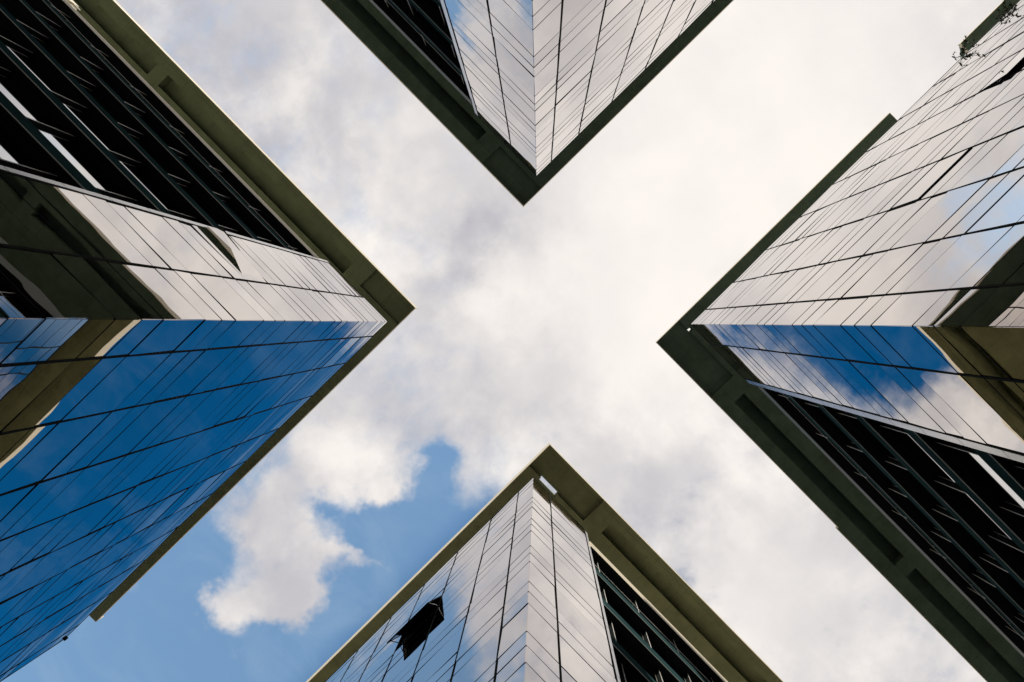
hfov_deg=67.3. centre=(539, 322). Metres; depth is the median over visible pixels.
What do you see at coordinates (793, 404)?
recessed window
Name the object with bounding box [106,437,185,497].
window pane
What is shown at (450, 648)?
window pane
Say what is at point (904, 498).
recessed window
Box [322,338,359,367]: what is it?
window pane
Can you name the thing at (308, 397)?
window pane
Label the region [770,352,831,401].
window pane
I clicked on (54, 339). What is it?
window pane
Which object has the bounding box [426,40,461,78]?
recessed window
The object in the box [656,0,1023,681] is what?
office tower
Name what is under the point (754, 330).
window pane
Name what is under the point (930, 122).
window pane
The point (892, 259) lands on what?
window pane
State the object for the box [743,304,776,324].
window pane
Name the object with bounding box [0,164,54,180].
recessed window
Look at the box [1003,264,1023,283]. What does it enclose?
window pane
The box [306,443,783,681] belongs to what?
office tower
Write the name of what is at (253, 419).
window pane
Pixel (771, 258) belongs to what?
window pane
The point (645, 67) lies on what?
window pane
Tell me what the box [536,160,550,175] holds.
window pane
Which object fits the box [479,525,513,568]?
window pane
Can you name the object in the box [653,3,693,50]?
window pane
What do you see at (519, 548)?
window pane
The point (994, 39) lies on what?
window pane
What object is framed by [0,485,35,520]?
window pane
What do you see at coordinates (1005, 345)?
window pane
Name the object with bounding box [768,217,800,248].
window pane
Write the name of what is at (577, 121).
window pane
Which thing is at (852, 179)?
window pane
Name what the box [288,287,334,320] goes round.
window pane
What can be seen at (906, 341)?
window pane
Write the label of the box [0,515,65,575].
window pane
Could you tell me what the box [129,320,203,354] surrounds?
window pane
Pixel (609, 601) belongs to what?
recessed window
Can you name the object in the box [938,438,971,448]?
recessed window
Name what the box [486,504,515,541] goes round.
window pane
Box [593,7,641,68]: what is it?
window pane
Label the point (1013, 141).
window pane
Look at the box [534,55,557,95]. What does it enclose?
window pane
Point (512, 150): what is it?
window pane
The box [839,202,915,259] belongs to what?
window pane
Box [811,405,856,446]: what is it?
recessed window
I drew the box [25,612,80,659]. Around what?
window pane
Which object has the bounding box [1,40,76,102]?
recessed window
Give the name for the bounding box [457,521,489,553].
window pane
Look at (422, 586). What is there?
window pane
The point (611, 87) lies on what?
window pane
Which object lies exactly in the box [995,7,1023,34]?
window pane
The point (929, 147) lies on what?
window pane
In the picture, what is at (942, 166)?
open window
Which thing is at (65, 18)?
recessed window
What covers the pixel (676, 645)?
recessed window
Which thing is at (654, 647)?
recessed window
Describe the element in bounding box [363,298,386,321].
window pane
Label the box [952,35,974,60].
roof plant
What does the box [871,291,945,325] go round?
window pane
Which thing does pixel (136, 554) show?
window pane
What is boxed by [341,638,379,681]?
window pane
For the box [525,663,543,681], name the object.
window pane
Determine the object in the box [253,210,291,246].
recessed window
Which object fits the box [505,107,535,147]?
window pane
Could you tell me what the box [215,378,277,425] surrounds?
window pane
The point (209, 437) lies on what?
window pane
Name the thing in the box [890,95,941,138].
window pane
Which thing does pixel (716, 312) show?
window pane
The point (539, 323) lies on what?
sky
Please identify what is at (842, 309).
window pane
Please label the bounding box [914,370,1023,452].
window pane
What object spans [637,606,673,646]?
recessed window
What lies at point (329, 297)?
window pane
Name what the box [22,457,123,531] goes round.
window pane
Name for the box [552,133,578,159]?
window pane
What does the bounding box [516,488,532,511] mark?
window pane
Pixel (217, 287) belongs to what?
window pane
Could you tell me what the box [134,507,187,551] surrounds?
window pane
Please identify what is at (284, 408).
window pane
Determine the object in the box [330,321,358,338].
window pane
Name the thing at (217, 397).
window pane
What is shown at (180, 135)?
recessed window
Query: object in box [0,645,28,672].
window pane
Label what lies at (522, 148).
window pane
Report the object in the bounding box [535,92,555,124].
window pane
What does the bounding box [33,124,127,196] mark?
recessed window
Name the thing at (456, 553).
window pane
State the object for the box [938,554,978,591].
recessed window
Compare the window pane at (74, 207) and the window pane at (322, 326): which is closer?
the window pane at (74, 207)
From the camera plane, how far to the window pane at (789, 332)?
25.80 m
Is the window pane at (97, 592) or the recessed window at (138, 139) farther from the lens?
the window pane at (97, 592)
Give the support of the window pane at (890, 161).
in the office tower at (846, 352)
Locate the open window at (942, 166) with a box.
[890,147,971,208]
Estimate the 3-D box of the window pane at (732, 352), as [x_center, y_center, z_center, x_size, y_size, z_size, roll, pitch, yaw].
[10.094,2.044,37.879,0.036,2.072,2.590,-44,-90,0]
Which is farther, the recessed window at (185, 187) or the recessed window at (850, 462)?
the recessed window at (850, 462)
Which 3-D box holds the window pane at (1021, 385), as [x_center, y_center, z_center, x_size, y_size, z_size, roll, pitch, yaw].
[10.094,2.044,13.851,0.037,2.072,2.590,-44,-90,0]
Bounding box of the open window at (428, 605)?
[387,595,441,643]
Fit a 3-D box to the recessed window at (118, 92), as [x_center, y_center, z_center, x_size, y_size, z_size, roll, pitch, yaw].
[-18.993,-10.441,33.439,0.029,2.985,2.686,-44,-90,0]
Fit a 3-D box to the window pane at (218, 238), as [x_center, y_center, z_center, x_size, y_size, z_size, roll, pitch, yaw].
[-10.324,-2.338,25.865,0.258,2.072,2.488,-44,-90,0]
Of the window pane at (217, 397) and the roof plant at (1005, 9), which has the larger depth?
the roof plant at (1005, 9)
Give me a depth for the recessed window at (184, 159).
34.35 m
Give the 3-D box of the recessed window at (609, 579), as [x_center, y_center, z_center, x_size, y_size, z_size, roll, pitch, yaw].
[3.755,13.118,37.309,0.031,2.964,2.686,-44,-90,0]
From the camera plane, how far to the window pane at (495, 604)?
25.81 m
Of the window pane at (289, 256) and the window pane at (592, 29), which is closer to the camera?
the window pane at (592, 29)
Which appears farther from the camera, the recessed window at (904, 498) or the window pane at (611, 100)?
the window pane at (611, 100)
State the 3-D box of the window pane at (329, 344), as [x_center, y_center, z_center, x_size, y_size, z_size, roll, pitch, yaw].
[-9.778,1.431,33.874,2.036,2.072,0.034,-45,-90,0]
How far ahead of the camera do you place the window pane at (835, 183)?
41.15 m
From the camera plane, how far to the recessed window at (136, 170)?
26.34 m
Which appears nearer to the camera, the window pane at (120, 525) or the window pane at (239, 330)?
the window pane at (239, 330)
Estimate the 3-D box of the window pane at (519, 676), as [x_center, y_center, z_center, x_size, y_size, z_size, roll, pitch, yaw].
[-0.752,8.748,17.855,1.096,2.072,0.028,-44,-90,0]
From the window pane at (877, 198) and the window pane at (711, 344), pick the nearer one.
the window pane at (877, 198)
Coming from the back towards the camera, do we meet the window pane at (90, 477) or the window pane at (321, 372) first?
the window pane at (321, 372)
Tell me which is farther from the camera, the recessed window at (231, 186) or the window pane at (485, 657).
the recessed window at (231, 186)
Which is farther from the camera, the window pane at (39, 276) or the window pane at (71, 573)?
the window pane at (71, 573)
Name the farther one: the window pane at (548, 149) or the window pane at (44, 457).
the window pane at (548, 149)
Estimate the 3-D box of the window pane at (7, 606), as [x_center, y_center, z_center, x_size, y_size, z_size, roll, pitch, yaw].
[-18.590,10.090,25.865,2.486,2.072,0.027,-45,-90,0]
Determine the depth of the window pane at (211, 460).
33.86 m
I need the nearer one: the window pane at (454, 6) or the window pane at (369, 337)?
the window pane at (454, 6)
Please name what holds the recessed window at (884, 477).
in the office tower at (846, 352)
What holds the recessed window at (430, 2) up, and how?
in the office tower at (524, 102)
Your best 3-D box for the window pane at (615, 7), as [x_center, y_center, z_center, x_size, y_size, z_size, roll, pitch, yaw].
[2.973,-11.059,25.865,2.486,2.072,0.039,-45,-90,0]
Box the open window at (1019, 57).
[979,49,1023,91]
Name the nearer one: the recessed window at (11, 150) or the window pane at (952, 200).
the recessed window at (11, 150)
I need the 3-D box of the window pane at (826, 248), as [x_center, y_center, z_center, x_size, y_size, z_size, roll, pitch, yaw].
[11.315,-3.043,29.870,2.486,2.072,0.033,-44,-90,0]
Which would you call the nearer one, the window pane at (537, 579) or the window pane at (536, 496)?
the window pane at (537, 579)
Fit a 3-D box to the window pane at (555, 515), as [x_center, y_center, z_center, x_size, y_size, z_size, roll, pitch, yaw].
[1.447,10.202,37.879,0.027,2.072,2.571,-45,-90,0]
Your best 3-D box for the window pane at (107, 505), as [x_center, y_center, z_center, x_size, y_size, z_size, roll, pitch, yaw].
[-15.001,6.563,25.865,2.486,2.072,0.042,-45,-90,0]
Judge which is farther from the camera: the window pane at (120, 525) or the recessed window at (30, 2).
the recessed window at (30, 2)
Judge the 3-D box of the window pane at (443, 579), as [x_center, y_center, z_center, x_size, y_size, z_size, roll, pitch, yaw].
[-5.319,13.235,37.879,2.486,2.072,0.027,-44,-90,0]
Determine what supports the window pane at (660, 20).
in the office tower at (524, 102)
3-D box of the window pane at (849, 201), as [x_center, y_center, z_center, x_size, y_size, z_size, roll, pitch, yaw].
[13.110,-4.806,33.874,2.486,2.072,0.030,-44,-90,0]
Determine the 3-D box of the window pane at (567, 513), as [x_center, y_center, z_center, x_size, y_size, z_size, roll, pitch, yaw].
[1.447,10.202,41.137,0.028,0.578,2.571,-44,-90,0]
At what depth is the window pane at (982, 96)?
29.86 m
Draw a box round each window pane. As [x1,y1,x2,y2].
[0,202,47,249]
[0,246,114,318]
[0,362,71,431]
[0,413,109,494]
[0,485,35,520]
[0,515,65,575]
[0,536,86,602]
[0,588,32,619]
[0,598,52,645]
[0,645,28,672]
[1,319,114,364]
[2,605,69,660]
[7,646,46,676]
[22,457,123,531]
[22,554,97,614]
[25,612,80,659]
[27,179,151,265]
[45,566,109,618]
[50,487,134,552]
[61,577,116,623]
[62,353,170,420]
[71,510,142,566]
[75,594,109,626]
[87,528,147,577]
[88,397,184,466]
[100,541,153,585]
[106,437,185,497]
[109,262,204,319]
[109,562,141,593]
[118,466,186,520]
[126,207,219,275]
[128,489,186,537]
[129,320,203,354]
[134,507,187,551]
[141,529,174,561]
[154,348,235,401]
[162,386,237,442]
[167,422,231,472]
[170,449,228,495]
[172,472,222,514]
[176,495,210,527]
[191,273,262,319]
[192,225,266,282]
[208,320,262,348]
[209,463,242,494]
[211,436,260,476]
[212,411,266,454]
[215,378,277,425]
[217,344,280,388]
[241,239,301,287]
[243,429,277,461]
[247,281,304,320]
[247,402,294,440]
[254,371,307,413]
[261,321,303,344]
[261,342,313,379]
[277,249,328,291]
[277,397,309,428]
[285,366,331,403]
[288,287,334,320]
[296,339,339,372]
[300,321,334,341]
[306,257,350,294]
[310,364,343,395]
[319,292,357,320]
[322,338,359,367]
[326,651,356,681]
[329,264,362,296]
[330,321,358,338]
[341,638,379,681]
[343,295,376,320]
[344,337,370,362]
[353,321,376,336]
[357,619,389,651]
[359,636,400,681]
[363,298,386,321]
[374,603,415,651]
[382,631,428,681]
[390,586,422,619]
[411,569,450,615]
[412,626,463,681]
[423,586,473,649]
[424,553,456,585]
[438,557,480,608]
[445,0,494,55]
[448,533,486,578]
[451,630,499,681]
[454,30,500,89]
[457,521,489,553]
[459,585,505,648]
[464,65,504,115]
[471,551,509,602]
[472,93,508,137]
[478,0,487,9]
[479,116,510,149]
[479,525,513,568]
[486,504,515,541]
[488,0,533,55]
[491,493,517,520]
[494,38,534,95]
[498,604,527,657]
[500,77,534,124]
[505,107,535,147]
[505,562,529,603]
[506,663,524,681]
[509,131,535,165]
[509,531,530,565]
[512,150,535,174]
[513,507,531,535]
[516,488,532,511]
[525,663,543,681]
[527,603,558,662]
[529,562,555,607]
[530,531,553,568]
[532,507,551,537]
[533,3,561,55]
[533,478,549,495]
[533,488,550,514]
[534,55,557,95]
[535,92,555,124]
[536,120,553,147]
[536,142,551,165]
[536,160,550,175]
[551,496,583,530]
[551,507,588,553]
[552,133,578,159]
[553,112,582,148]
[553,528,594,581]
[554,86,587,129]
[554,554,601,616]
[556,53,594,103]
[556,588,611,664]
[558,10,603,72]
[559,635,604,681]
[562,0,590,28]
[579,100,611,133]
[582,76,619,120]
[587,45,629,97]
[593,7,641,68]
[601,0,631,29]
[613,67,645,99]
[617,39,656,86]
[627,4,671,57]
[638,0,662,23]
[646,33,679,67]
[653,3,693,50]
[666,0,685,19]
[679,2,711,35]
[689,0,704,15]
[691,310,706,323]
[691,324,710,342]
[701,308,724,323]
[701,324,729,345]
[707,283,733,308]
[711,344,744,377]
[717,278,755,307]
[719,324,753,348]
[720,307,746,323]
[723,346,768,384]
[734,249,768,281]
[738,273,781,305]
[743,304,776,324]
[743,325,782,351]
[743,348,796,392]
[747,242,792,278]
[764,266,815,303]
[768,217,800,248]
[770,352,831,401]
[771,231,824,273]
[772,301,814,324]
[773,325,821,356]
[783,205,829,243]
[797,257,859,300]
[800,220,861,267]
[801,183,835,215]
[803,356,877,413]
[810,191,864,234]
[813,297,867,324]
[813,325,875,362]
[818,168,867,208]
[835,150,869,182]
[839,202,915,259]
[843,243,922,296]
[845,173,909,223]
[850,149,907,195]
[850,362,944,432]
[854,132,904,173]
[867,118,901,150]
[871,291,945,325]
[872,326,956,372]
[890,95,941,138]
[890,108,949,156]
[890,125,958,179]
[891,179,987,248]
[902,84,936,116]
[905,225,1012,291]
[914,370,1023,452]
[925,58,979,103]
[928,67,991,118]
[934,79,1005,135]
[936,52,968,83]
[943,94,1023,157]
[952,127,1023,188]
[960,285,1023,326]
[960,326,1023,380]
[961,21,1017,68]
[966,176,1023,232]
[968,18,1003,51]
[969,32,1023,78]
[993,78,1023,107]
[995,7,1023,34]
[1003,0,1021,17]
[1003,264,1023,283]
[1009,25,1023,39]
[1012,118,1023,129]
[1016,383,1023,390]
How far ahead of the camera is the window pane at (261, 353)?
25.81 m
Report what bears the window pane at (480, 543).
in the office tower at (525, 574)
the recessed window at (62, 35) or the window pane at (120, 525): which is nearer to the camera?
the window pane at (120, 525)
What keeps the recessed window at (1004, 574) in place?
in the office tower at (846, 352)
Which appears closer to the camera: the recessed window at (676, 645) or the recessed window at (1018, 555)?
the recessed window at (1018, 555)
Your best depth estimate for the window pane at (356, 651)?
41.26 m
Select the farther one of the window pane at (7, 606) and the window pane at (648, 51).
the window pane at (648, 51)
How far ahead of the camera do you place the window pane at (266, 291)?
25.83 m
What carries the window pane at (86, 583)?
in the office tower at (206, 304)
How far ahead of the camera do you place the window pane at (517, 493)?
41.12 m
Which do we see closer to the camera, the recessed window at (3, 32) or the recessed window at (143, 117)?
the recessed window at (3, 32)
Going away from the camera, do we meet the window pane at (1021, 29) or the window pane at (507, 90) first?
the window pane at (507, 90)
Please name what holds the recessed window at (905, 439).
in the office tower at (846, 352)
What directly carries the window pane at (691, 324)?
in the office tower at (846, 352)
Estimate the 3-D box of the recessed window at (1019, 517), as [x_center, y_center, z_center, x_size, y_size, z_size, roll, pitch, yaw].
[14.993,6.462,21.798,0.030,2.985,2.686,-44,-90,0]
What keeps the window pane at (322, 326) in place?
in the office tower at (206, 304)
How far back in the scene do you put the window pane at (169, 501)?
33.80 m
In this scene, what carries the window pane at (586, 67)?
in the office tower at (524, 102)
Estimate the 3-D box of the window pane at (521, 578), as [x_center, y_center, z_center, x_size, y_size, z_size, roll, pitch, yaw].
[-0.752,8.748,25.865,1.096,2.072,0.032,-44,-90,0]
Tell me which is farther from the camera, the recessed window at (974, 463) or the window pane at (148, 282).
the recessed window at (974, 463)
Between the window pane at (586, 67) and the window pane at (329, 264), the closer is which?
the window pane at (586, 67)
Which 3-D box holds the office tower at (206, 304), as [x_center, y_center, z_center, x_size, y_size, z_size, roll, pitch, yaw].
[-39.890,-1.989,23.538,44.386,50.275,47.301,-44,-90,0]
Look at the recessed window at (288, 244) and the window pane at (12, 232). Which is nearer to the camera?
the window pane at (12, 232)
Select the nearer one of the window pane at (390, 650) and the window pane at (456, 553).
the window pane at (390, 650)
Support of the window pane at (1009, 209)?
in the office tower at (846, 352)
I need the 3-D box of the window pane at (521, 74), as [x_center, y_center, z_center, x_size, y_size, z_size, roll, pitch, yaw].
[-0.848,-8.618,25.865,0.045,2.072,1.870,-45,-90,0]
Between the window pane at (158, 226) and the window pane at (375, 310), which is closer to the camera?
the window pane at (158, 226)
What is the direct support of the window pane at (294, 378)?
in the office tower at (206, 304)
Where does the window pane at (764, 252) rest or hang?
in the office tower at (846, 352)
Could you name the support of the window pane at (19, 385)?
in the office tower at (206, 304)
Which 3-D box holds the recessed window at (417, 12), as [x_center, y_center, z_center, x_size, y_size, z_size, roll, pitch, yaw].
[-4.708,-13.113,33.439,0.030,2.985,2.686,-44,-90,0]
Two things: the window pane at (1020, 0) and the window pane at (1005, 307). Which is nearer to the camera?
the window pane at (1005, 307)
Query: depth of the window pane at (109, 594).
41.14 m
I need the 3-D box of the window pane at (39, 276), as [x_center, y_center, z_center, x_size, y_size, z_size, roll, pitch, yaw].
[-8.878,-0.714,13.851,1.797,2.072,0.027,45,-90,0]
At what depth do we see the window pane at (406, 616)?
37.75 m
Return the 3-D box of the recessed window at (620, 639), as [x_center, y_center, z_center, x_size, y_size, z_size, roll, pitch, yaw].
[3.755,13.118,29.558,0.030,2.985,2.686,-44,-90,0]
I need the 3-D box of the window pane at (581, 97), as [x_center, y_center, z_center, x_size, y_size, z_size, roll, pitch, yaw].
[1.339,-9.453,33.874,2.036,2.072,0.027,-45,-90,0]
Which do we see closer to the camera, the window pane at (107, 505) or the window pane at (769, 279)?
the window pane at (107, 505)
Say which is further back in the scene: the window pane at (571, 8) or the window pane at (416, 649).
the window pane at (416, 649)
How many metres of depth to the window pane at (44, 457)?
17.80 m
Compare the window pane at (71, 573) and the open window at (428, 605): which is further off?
the open window at (428, 605)
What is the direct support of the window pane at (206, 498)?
in the office tower at (206, 304)
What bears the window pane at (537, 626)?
in the office tower at (525, 574)
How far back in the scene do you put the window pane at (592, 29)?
25.81 m
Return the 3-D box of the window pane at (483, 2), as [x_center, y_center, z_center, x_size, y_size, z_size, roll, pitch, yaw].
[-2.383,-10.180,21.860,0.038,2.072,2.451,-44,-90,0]
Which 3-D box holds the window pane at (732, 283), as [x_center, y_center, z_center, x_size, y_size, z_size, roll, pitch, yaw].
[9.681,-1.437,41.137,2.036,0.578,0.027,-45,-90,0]
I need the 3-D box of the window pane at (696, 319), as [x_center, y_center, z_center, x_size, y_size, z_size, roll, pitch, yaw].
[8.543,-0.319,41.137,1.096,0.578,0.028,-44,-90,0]
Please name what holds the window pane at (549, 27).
in the office tower at (524, 102)
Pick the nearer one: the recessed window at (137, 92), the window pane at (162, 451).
the window pane at (162, 451)
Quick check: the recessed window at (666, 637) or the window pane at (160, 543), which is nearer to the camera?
the recessed window at (666, 637)
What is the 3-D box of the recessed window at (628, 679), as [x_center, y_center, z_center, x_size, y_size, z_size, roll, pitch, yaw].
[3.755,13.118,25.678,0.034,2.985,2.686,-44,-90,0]
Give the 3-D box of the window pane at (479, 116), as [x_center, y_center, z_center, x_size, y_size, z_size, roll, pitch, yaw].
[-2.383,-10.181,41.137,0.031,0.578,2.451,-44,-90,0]
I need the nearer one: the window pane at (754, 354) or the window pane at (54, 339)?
the window pane at (54, 339)
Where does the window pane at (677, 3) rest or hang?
in the office tower at (524, 102)
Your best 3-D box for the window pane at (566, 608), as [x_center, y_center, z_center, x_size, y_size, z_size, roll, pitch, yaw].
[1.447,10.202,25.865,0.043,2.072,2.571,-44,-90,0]
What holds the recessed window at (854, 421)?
in the office tower at (846, 352)
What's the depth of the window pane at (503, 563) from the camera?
29.81 m
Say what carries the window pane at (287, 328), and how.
in the office tower at (206, 304)
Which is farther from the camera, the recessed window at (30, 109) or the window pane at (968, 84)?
the window pane at (968, 84)
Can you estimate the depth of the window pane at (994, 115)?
25.85 m
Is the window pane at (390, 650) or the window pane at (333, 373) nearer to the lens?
the window pane at (390, 650)
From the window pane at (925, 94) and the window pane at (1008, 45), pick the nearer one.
the window pane at (1008, 45)
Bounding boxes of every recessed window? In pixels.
[0,0,37,31]
[0,25,21,46]
[0,71,64,131]
[0,125,45,171]
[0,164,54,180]
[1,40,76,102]
[25,0,49,19]
[25,28,85,80]
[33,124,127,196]
[45,20,94,64]
[58,98,131,158]
[59,13,99,50]
[74,78,133,129]
[88,64,136,107]
[100,54,137,89]
[102,194,135,204]
[115,156,186,214]
[123,128,181,178]
[131,108,179,151]
[137,92,175,128]
[174,152,221,194]
[174,179,231,228]
[175,131,215,168]
[215,171,253,207]
[219,197,265,238]
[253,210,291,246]
[387,0,422,38]
[412,5,452,50]
[425,0,441,16]
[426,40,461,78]
[599,567,635,608]
[605,594,646,642]
[613,627,659,681]
[617,664,622,681]
[624,671,634,681]
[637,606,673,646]
[648,637,687,681]
[676,645,709,681]
[784,397,821,432]
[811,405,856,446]
[822,436,861,472]
[844,415,900,463]
[854,449,901,491]
[862,476,899,511]
[888,428,959,486]
[892,464,949,513]
[896,492,944,535]
[900,515,937,550]
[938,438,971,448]
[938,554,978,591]
[940,513,998,563]
[941,537,986,578]
[943,485,1016,544]
[946,446,1023,511]
[978,594,1015,629]
[983,580,1023,618]
[990,563,1023,597]
[999,541,1023,566]
[1010,511,1023,524]
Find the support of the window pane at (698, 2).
in the office tower at (524, 102)
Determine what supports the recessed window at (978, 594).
in the office tower at (846, 352)
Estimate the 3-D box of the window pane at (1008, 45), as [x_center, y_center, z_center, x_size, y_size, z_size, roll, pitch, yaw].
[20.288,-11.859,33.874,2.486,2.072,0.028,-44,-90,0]
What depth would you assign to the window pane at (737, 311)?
33.87 m
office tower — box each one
[0,0,416,681]
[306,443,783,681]
[320,0,733,206]
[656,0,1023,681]
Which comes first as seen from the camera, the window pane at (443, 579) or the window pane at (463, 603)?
the window pane at (463, 603)
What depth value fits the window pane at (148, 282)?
17.77 m
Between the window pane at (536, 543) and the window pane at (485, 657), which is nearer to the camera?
the window pane at (485, 657)
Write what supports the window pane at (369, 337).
in the office tower at (206, 304)
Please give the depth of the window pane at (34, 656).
37.77 m
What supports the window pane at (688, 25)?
in the office tower at (524, 102)
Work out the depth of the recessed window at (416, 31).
38.52 m
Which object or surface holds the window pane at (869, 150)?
in the office tower at (846, 352)
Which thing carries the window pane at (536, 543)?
in the office tower at (525, 574)
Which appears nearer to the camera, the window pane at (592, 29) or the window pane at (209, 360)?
the window pane at (209, 360)
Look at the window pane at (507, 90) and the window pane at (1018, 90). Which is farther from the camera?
the window pane at (507, 90)
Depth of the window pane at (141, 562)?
41.10 m
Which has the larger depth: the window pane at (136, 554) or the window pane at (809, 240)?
the window pane at (136, 554)
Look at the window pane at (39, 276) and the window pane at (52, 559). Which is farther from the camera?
the window pane at (52, 559)
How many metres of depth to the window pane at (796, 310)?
25.81 m
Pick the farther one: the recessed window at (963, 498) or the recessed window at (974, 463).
the recessed window at (963, 498)
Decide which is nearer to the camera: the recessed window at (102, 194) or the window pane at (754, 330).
the recessed window at (102, 194)
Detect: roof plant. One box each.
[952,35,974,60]
[995,0,1014,20]
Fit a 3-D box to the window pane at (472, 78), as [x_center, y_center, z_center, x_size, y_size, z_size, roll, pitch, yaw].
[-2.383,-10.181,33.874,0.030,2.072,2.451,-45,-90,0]
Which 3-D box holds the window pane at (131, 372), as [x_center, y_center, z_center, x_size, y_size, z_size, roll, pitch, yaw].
[-9.778,1.431,17.855,2.036,2.072,0.029,-45,-90,0]
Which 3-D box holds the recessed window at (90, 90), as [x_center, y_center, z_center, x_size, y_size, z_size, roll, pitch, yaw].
[-17.080,-8.494,29.558,0.034,2.985,2.686,-44,-90,0]
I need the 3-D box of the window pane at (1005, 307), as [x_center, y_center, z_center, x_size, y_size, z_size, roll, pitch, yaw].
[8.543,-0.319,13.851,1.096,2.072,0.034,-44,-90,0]
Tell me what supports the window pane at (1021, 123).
in the office tower at (846, 352)
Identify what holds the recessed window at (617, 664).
in the office tower at (525, 574)
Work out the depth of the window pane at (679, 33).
41.15 m
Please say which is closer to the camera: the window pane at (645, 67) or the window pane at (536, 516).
the window pane at (536, 516)
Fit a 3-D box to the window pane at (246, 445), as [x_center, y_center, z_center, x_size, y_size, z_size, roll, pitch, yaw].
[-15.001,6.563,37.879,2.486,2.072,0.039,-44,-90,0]
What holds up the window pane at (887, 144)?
in the office tower at (846, 352)
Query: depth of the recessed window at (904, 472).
30.38 m
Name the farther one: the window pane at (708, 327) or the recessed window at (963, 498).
the window pane at (708, 327)
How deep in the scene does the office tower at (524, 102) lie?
34.94 m
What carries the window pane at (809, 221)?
in the office tower at (846, 352)
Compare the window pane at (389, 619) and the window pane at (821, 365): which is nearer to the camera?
the window pane at (821, 365)
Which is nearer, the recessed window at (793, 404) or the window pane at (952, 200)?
the window pane at (952, 200)
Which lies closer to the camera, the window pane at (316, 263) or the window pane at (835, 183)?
the window pane at (316, 263)
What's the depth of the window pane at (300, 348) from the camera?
29.84 m
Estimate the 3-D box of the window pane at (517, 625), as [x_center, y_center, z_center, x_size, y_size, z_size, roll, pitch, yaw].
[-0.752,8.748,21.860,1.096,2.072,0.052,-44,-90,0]
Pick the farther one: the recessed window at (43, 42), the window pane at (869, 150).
the window pane at (869, 150)
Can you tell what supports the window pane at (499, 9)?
in the office tower at (524, 102)
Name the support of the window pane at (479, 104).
in the office tower at (524, 102)
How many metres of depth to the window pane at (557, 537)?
33.85 m
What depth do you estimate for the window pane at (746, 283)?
37.85 m
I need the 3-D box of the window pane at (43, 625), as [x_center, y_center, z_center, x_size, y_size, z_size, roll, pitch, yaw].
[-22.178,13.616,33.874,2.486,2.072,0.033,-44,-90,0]
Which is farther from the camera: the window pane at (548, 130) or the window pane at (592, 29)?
the window pane at (548, 130)
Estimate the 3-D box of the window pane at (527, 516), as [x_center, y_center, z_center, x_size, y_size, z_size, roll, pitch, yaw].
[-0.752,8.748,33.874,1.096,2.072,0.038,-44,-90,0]
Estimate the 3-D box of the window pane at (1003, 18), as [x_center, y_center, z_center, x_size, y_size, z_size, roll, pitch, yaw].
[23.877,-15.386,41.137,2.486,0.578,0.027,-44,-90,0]
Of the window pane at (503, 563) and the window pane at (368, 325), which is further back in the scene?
the window pane at (368, 325)
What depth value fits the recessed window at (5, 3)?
30.48 m
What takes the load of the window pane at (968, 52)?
in the office tower at (846, 352)
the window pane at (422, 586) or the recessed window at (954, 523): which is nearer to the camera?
the recessed window at (954, 523)
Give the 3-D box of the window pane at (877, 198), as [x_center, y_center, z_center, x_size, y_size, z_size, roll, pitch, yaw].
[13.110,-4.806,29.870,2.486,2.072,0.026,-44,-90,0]
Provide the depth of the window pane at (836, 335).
21.79 m
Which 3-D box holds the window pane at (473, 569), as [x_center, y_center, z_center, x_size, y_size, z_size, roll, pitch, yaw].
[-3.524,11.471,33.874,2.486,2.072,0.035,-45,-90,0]
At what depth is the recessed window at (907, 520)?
38.38 m
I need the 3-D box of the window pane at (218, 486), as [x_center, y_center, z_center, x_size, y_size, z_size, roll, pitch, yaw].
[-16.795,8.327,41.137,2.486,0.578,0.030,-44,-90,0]
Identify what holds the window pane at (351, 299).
in the office tower at (206, 304)
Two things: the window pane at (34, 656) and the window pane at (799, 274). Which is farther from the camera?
the window pane at (34, 656)
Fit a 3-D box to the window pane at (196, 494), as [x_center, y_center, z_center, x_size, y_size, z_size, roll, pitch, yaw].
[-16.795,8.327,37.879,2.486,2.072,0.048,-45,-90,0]
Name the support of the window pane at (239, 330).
in the office tower at (206, 304)
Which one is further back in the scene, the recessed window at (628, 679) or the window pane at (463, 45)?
the window pane at (463, 45)
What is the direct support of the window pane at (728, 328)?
in the office tower at (846, 352)
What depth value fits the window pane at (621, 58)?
33.86 m
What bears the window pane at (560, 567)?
in the office tower at (525, 574)
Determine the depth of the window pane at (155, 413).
21.79 m
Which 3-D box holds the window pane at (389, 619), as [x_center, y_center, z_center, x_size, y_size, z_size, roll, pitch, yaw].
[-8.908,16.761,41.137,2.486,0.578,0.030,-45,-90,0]
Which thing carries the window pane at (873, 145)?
in the office tower at (846, 352)
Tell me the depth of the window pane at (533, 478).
41.16 m
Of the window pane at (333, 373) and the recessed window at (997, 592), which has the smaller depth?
the recessed window at (997, 592)
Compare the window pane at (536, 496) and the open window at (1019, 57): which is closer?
the open window at (1019, 57)
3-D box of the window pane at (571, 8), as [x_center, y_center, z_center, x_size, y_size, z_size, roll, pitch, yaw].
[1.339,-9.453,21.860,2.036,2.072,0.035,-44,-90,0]
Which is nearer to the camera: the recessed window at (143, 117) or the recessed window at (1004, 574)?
the recessed window at (1004, 574)
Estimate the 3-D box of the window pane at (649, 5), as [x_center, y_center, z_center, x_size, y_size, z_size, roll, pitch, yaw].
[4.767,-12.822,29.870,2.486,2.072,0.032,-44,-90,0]
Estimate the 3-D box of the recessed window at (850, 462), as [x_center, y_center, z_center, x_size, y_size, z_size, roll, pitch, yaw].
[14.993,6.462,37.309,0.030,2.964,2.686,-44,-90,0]
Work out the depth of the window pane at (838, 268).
25.85 m
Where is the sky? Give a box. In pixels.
[1,0,1002,681]
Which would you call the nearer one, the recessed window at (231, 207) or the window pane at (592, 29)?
the window pane at (592, 29)
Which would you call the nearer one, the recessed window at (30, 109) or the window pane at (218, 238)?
the recessed window at (30, 109)
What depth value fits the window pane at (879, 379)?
21.78 m

